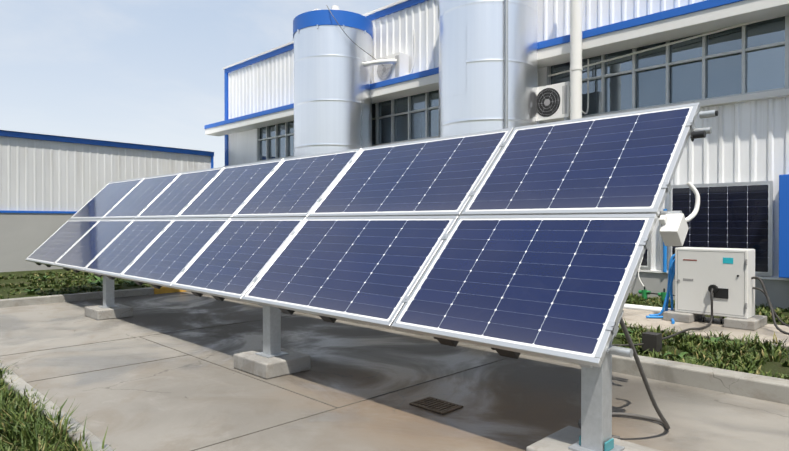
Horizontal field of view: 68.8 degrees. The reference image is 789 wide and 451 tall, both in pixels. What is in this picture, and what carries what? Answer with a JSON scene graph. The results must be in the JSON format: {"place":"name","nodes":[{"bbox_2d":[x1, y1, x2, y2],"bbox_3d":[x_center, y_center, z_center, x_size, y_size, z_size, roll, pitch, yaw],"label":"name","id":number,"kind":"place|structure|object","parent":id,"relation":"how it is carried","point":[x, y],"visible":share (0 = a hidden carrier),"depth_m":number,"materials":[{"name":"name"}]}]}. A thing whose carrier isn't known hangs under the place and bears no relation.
{"place":"outdoors","nodes":[
{"label":"outdoors","id":0,"kind":"place"},
{"bbox_2d":[0,360,115,450],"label":"grass","id":1,"kind":"structure","parent":0,"point":[26,426],"depth_m":3.37,"materials":[{"name":"green plant"}]},
{"bbox_2d":[0,130,213,271],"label":"shed wall","id":2,"kind":"structure","parent":0,"point":[24,235],"depth_m":15.23,"materials":[{"name":"beige metal"}]},
{"bbox_2d":[0,136,210,210],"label":"corrugated wall","id":3,"kind":"structure","parent":2,"relation":"attached to","point":[40,175],"depth_m":15.93,"materials":[{"name":"white metal"}]},
{"bbox_2d":[4,130,210,151],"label":"shed roof","id":4,"kind":"structure","parent":2,"relation":"on","point":[101,140],"depth_m":16.75,"materials":[{"name":"blue metal"}]},
{"bbox_2d":[0,0,398,167],"label":"sky","id":5,"kind":"structure","parent":0,"point":[145,72],"materials":[{"name":"blue"}]},
{"bbox_2d":[228,67,546,164],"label":"building wall piers","id":6,"kind":"structure","parent":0,"point":[242,147],"depth_m":18.98,"materials":[{"name":"white metal"}]},
{"bbox_2d":[0,291,788,450],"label":"concrete pavement","id":7,"kind":"structure","parent":0,"point":[190,403],"depth_m":4.29,"materials":[{"name":"beige concrete"}]},
{"bbox_2d":[2,314,520,450],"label":"pad joints","id":8,"kind":"object","parent":7,"relation":"on","point":[246,375],"visible":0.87,"depth_m":4.65,"materials":[{"name":"grey"}]},
{"bbox_2d":[85,303,660,450],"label":"concrete footings","id":9,"kind":"object","parent":7,"relation":"on","point":[292,362],"visible":0.9,"depth_m":4.71,"materials":[{"name":"white concrete"}]},
{"bbox_2d":[0,287,788,450],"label":"kerbs","id":10,"kind":"structure","parent":7,"relation":"on","point":[762,387],"depth_m":4.39,"materials":[{"name":"concrete"}]},
{"bbox_2d":[151,286,185,293],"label":"yellow kerb end","id":11,"kind":"structure","parent":10,"relation":"attached to","point":[162,289],"depth_m":10.15,"materials":[{"name":"yellow concrete"}]},
{"bbox_2d":[98,127,711,450],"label":"support posts","id":12,"kind":"object","parent":7,"relation":"on","point":[596,408],"visible":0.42,"depth_m":2.85,"materials":[{"name":"grey metal"}]},
{"bbox_2d":[36,263,520,358],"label":"panel junction boxes","id":13,"kind":"object","parent":12,"relation":"attached to","point":[500,352],"visible":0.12,"depth_m":4.18,"materials":[{"name":"black plastic"}]},
{"bbox_2d":[33,120,695,336],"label":"panel clamps","id":14,"kind":"object","parent":12,"relation":"attached to","point":[612,327],"visible":0.96,"depth_m":3.56,"materials":[{"name":"metal"}]},
{"bbox_2d":[25,219,100,265],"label":"solar panel","id":15,"kind":"object","parent":14,"relation":"attached to","point":[52,249],"visible":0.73,"depth_m":9.65,"materials":[{"name":"blue glass"}]},
{"bbox_2d":[53,219,133,271],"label":"solar panel","id":16,"kind":"object","parent":14,"relation":"attached to","point":[99,237],"visible":0.85,"depth_m":8.56,"materials":[{"name":"blue glass"}]},
{"bbox_2d":[70,178,143,218],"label":"solar panel","id":17,"kind":"object","parent":14,"relation":"attached to","point":[104,200],"visible":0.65,"depth_m":10.14,"materials":[{"name":"blue glass"}]},
{"bbox_2d":[83,218,174,277],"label":"solar panel","id":18,"kind":"object","parent":14,"relation":"attached to","point":[125,248],"visible":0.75,"depth_m":7.58,"materials":[{"name":"blue glass"}]},
{"bbox_2d":[102,173,180,218],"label":"solar panel","id":19,"kind":"object","parent":14,"relation":"attached to","point":[134,202],"visible":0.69,"depth_m":9.05,"materials":[{"name":"blue glass"}]},
{"bbox_2d":[119,218,230,287],"bbox_3d":[-2.555,0.276,6.672,1.408,0.988,0.036,0,-44,45],"label":"solar panel","id":20,"kind":"object","parent":14,"relation":"attached to","point":[171,252],"visible":0.81,"depth_m":6.60,"materials":[{"name":"blue glass"}]},
{"bbox_2d":[136,167,223,218],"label":"solar panel","id":21,"kind":"object","parent":14,"relation":"attached to","point":[178,194],"visible":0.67,"depth_m":8.09,"materials":[{"name":"blue glass"}]},
{"bbox_2d":[176,159,283,217],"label":"solar panel","id":22,"kind":"object","parent":14,"relation":"attached to","point":[226,191],"visible":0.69,"depth_m":7.10,"materials":[{"name":"blue glass"}]},
{"bbox_2d":[171,217,306,300],"bbox_3d":[-1.557,0.282,5.675,1.388,0.988,0.036,0,-44,45],"label":"solar panel","id":23,"kind":"object","parent":14,"relation":"attached to","point":[234,258],"visible":0.81,"depth_m":5.59,"materials":[{"name":"blue glass"}]},
{"bbox_2d":[233,148,361,217],"bbox_3d":[-1.061,-0.433,6.168,1.388,0.988,0.036,0,-44,45],"label":"solar panel","id":24,"kind":"object","parent":14,"relation":"attached to","point":[300,186],"visible":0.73,"depth_m":6.09,"materials":[{"name":"blue glass"}]},
{"bbox_2d":[241,216,458,328],"bbox_3d":[-0.418,0.289,4.538,1.808,0.988,0.036,0,-44,45],"label":"solar panel","id":25,"kind":"object","parent":14,"relation":"attached to","point":[371,270],"visible":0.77,"depth_m":4.38,"materials":[{"name":"blue glass"}]},
{"bbox_2d":[308,128,513,216],"bbox_3d":[0.078,-0.426,5.030,1.808,0.988,0.036,0,-44,45],"label":"solar panel","id":26,"kind":"object","parent":14,"relation":"attached to","point":[442,176],"visible":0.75,"depth_m":4.89,"materials":[{"name":"blue glass"}]},
{"bbox_2d":[391,214,657,366],"bbox_3d":[0.714,0.296,3.407,1.368,0.988,0.036,0,-44,45],"label":"solar panel","id":27,"kind":"object","parent":14,"relation":"attached to","point":[557,287],"visible":1,"depth_m":3.28,"materials":[{"name":"blue glass"}]},
{"bbox_2d":[461,102,699,215],"bbox_3d":[1.210,-0.419,3.899,1.368,0.988,0.036,0,-44,45],"label":"solar panel","id":28,"kind":"object","parent":14,"relation":"attached to","point":[624,163],"visible":0.94,"depth_m":3.79,"materials":[{"name":"blue glass"}]},
{"bbox_2d":[659,110,717,245],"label":"array end fittings","id":29,"kind":"object","parent":12,"relation":"attached to","point":[674,228],"visible":1,"depth_m":3.17,"materials":[{"name":"white plastic"}]},
{"bbox_2d":[409,396,462,414],"bbox_3d":[0.283,1.225,3.930,0.300,0.012,0.210,0,1,45],"label":"drain grate","id":30,"kind":"object","parent":7,"relation":"on","point":[438,406],"visible":1,"depth_m":3.91,"materials":[{"name":"metal"}]},
{"bbox_2d":[0,269,788,450],"bbox_3d":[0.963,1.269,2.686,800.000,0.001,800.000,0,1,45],"label":"ground","id":31,"kind":"structure","parent":0,"point":[774,367],"depth_m":10.21,"materials":[{"name":"green plant"}]},
{"bbox_2d":[0,270,149,298],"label":"hedge","id":32,"kind":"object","parent":31,"relation":"on","point":[68,287],"depth_m":11.60,"materials":[{"name":"green plant"}]},
{"bbox_2d":[293,5,373,156],"bbox_3d":[-1.504,-1.986,14.148,1.940,6.368,1.966,0,1,45],"label":"steel tank","id":33,"kind":"object","parent":31,"relation":"on","point":[332,98],"visible":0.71,"depth_m":13.30,"materials":[{"name":"silver metal"}]},
{"bbox_2d":[326,5,383,65],"bbox_3d":[-0.855,-4.421,13.374,1.422,1.261,0.256,0,0,-22],"label":"cable","id":34,"kind":"object","parent":33,"relation":"attached to","point":[349,38],"visible":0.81,"depth_m":13.20,"materials":[{"name":"grey plastic"}]},
{"bbox_2d":[363,4,438,66],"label":"tank service pipes","id":35,"kind":"object","parent":33,"relation":"on","point":[379,62],"visible":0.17,"depth_m":13.47,"materials":[{"name":"white plastic"}]},
{"bbox_2d":[0,274,743,428],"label":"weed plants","id":36,"kind":"object","parent":31,"relation":"on","point":[100,283],"visible":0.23,"depth_m":10.17,"materials":[{"name":"green plant"}]},
{"bbox_2d":[439,0,537,137],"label":"steel tank","id":37,"kind":"object","parent":31,"relation":"on","point":[471,66],"visible":0.52,"depth_m":10.13,"materials":[{"name":"silver metal"}]},
{"bbox_2d":[505,0,507,128],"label":"tank standpipes","id":38,"kind":"object","parent":37,"relation":"attached to","point":[506,63],"visible":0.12,"depth_m":9.94,"materials":[{"name":"metal"}]},
{"bbox_2d":[623,304,670,311],"bbox_3d":[1.224,1.171,10.481,7.350,0.097,0.097,0,1,45],"label":"path edge pipe","id":39,"kind":"object","parent":31,"relation":"on","point":[642,307],"visible":0.06,"depth_m":8.13,"materials":[{"name":"white plastic"}]},
{"bbox_2d":[638,286,674,300],"bbox_3d":[4.506,1.119,9.121,1.297,0.220,0.304,0,1,45],"label":"valve group","id":40,"kind":"object","parent":31,"relation":"on","point":[644,292],"visible":0.33,"depth_m":9.43,"materials":[{"name":"green"}]},
{"bbox_2d":[548,0,768,119],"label":"down pipe","id":41,"kind":"object","parent":31,"relation":"on","point":[576,68],"visible":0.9,"depth_m":9.89,"materials":[{"name":"white plastic"}]},
{"bbox_2d":[405,30,588,113],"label":"ac pipes","id":42,"kind":"object","parent":41,"relation":"attached to","point":[587,76],"visible":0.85,"depth_m":10.49,"materials":[{"name":"white plastic"}]},
{"bbox_2d":[537,81,569,123],"bbox_3d":[2.920,-2.204,10.496,0.700,0.670,0.312,0,1,45],"label":"ac unit","id":43,"kind":"object","parent":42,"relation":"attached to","point":[553,102],"visible":0.85,"depth_m":10.36,"materials":[{"name":"white paint"}]},
{"bbox_2d":[614,319,788,379],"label":"grass strip","id":44,"kind":"object","parent":31,"relation":"on","point":[717,356],"depth_m":5.60,"materials":[{"name":"green plant"}]},
{"bbox_2d":[625,292,788,324],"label":"grass strip","id":45,"kind":"object","parent":31,"relation":"on","point":[635,299],"depth_m":8.48,"materials":[{"name":"green plant"}]},
{"bbox_2d":[228,0,705,118],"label":"building wall","id":46,"kind":"structure","parent":0,"point":[266,84],"depth_m":13.63,"materials":[{"name":"white metal"}]},
{"bbox_2d":[223,0,407,69],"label":"building roof","id":47,"kind":"structure","parent":46,"relation":"on","point":[365,15],"depth_m":17.17,"materials":[{"name":"white metal"}]},
{"bbox_2d":[224,0,427,165],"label":"blue trim","id":48,"kind":"structure","parent":46,"relation":"attached to","point":[392,9],"depth_m":17.89,"materials":[{"name":"blue metal"}]},
{"bbox_2d":[257,15,788,161],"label":"building window frames","id":49,"kind":"structure","parent":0,"point":[668,64],"depth_m":9.98,"materials":[{"name":"grey metal"}]},
{"bbox_2d":[260,16,784,159],"bbox_3d":[6.440,-2.563,7.792,30.500,1.120,0.018,0,1,45],"label":"window glass","id":50,"kind":"object","parent":49,"relation":"in","point":[765,68],"visible":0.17,"depth_m":9.74,"materials":[{"name":"black glass"}]},
{"bbox_2d":[579,435,613,450],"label":"post base brackets","id":51,"kind":"object","parent":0,"point":[608,445],"visible":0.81,"depth_m":2.82,"materials":[{"name":"teal metal"}]},
{"bbox_2d":[578,318,669,438],"bbox_3d":[1.279,0.829,3.374,0.494,0.801,0.844,0,1,45],"label":"electrical cable","id":52,"kind":"object","parent":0,"point":[663,421],"visible":0.56,"depth_m":3.19,"materials":[{"name":"grey rubber"}]},
{"bbox_2d":[619,308,788,349],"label":"service path","id":53,"kind":"structure","parent":0,"point":[632,316],"depth_m":6.77,"materials":[{"name":"concrete"}]},
{"bbox_2d":[646,209,674,323],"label":"blue hoses","id":54,"kind":"object","parent":53,"relation":"on","point":[671,272],"visible":0.58,"depth_m":7.48,"materials":[{"name":"blue"}]},
{"bbox_2d":[612,276,788,352],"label":"inverter cables","id":55,"kind":"object","parent":53,"relation":"on","point":[651,341],"visible":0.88,"depth_m":5.97,"materials":[{"name":"black rubber"}]},
{"bbox_2d":[663,309,766,330],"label":"concrete support block","id":56,"kind":"structure","parent":53,"relation":"on","point":[755,322],"depth_m":6.84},
{"bbox_2d":[675,247,754,318],"bbox_3d":[3.948,0.686,7.121,0.810,0.810,0.340,0,1,45],"label":"inverter cabinet","id":57,"kind":"object","parent":56,"relation":"on","point":[705,271],"visible":0.94,"depth_m":6.96,"materials":[{"name":"white metal"}]},
{"bbox_2d":[628,272,788,309],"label":"building plinth wall","id":58,"kind":"structure","parent":0,"point":[776,290],"depth_m":8.61,"materials":[{"name":"grey concrete"}]},
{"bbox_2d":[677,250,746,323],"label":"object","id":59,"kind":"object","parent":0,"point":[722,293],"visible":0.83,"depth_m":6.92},
{"bbox_2d":[646,96,788,276],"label":"building wall","id":60,"kind":"structure","parent":0,"point":[748,141],"depth_m":8.81,"materials":[{"name":"white metal"}]},
{"bbox_3d":[10.927,-2.061,13.242,32.850,6.530,13.750,0,1,45],"label":"building","id":61,"kind":"object","parent":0,"visible":0},
{"bbox_2d":[205,0,788,135],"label":"canopy fascia","id":62,"kind":"structure","parent":61,"relation":"attached to","point":[708,20],"depth_m":9.62,"materials":[{"name":"white metal"}]},
{"bbox_2d":[375,52,408,82],"bbox_3d":[-0.076,-3.705,13.819,0.850,0.670,0.312,0,1,45],"label":"ac unit","id":63,"kind":"object","parent":62,"relation":"on","point":[400,68],"visible":0.79,"depth_m":13.60,"materials":[{"name":"white paint"}]},
{"bbox_2d":[204,0,743,128],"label":"blue trim band","id":64,"kind":"object","parent":62,"relation":"attached to","point":[668,14],"visible":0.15,"depth_m":9.88,"materials":[{"name":"blue metal"}]},
{"bbox_2d":[223,89,788,166],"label":"window sill","id":65,"kind":"structure","parent":61,"relation":"attached to","point":[747,97],"depth_m":8.86,"materials":[{"name":"white paint"}]},
{"bbox_2d":[638,234,651,268],"bbox_3d":[3.805,0.032,10.221,1.460,1.400,0.040,0,1,45],"label":"window","id":66,"kind":"structure","parent":61,"relation":"attached to","point":[646,263],"depth_m":9.72,"materials":[{"name":"silver metal"}]},
{"bbox_2d":[637,269,788,280],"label":"wall base trim","id":67,"kind":"structure","parent":61,"relation":"attached to","point":[760,277],"depth_m":8.56,"materials":[{"name":"white paint"}]},
{"bbox_2d":[669,181,772,275],"bbox_3d":[5.043,0.040,8.984,1.460,1.400,0.040,0,1,45],"label":"solar panel","id":68,"kind":"object","parent":61,"relation":"attached to","point":[739,215],"visible":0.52,"depth_m":8.83,"materials":[{"name":"black glass"}]},
{"bbox_2d":[779,174,788,277],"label":"panel","id":69,"kind":"object","parent":61,"relation":"attached to","point":[783,226],"visible":1,"depth_m":8.08,"materials":[{"name":"blue metal"}]}
]}

